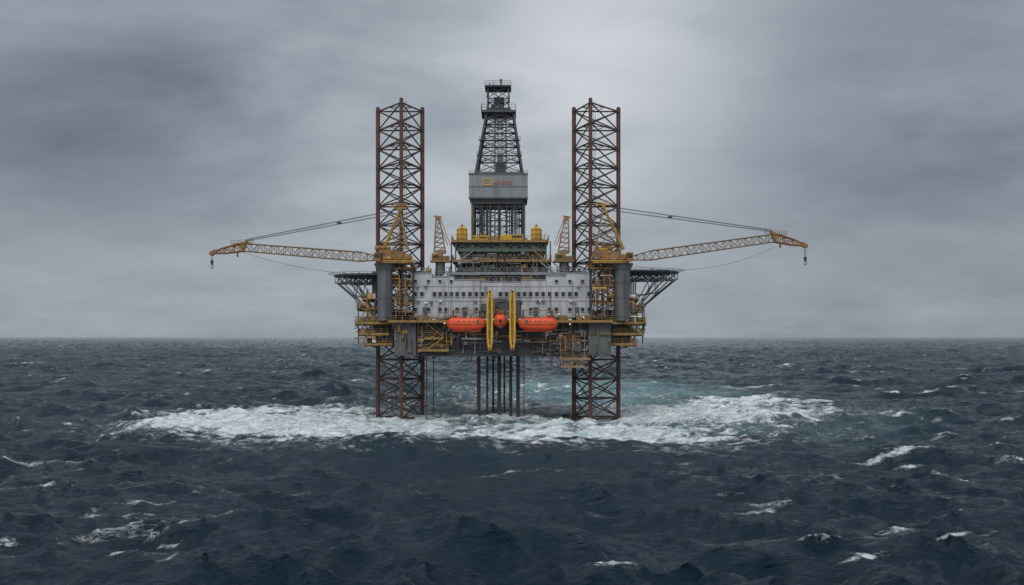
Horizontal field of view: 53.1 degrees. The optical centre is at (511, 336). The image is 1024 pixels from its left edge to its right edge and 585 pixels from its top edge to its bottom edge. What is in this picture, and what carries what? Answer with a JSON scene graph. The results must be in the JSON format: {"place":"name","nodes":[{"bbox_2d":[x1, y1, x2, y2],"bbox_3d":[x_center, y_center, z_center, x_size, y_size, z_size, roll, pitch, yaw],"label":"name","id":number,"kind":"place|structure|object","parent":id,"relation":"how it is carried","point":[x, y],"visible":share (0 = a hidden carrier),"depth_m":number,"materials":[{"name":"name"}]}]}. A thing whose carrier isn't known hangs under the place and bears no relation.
{"place":"outdoors","nodes":[
{"label":"outdoors","id":0,"kind":"place"},
{"bbox_2d":[0,337,1023,584],"bbox_3d":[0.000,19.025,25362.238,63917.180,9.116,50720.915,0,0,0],"label":"water","id":1,"kind":"structure","parent":0,"point":[700,461],"depth_m":153.18,"materials":[{"name":"liquid"}]},
{"bbox_2d":[209,79,807,420],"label":"oil rig","id":2,"kind":"object","parent":1,"relation":"in","point":[511,278],"visible":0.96,"depth_m":234.71,"materials":[{"name":"metal"}]},
{"bbox_2d":[447,315,485,331],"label":"lifeboat","id":3,"kind":"object","parent":2,"relation":"hanging from","point":[455,323],"visible":1,"depth_m":225.21,"materials":[{"name":"orange plastic"}]},
{"bbox_2d":[493,312,506,328],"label":"lifeboat","id":4,"kind":"object","parent":2,"relation":"hanging from","point":[501,316],"visible":0.99,"depth_m":223.70,"materials":[{"name":"orange plastic"}]},
{"bbox_2d":[518,315,557,331],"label":"lifeboat","id":5,"kind":"object","parent":2,"relation":"hanging from","point":[548,323],"visible":1,"depth_m":225.22,"materials":[{"name":"orange plastic"}]},
{"bbox_2d":[0,0,1023,336],"label":"sky","id":6,"kind":"structure","parent":0,"point":[140,139],"materials":[{"name":"grey"}]}
]}

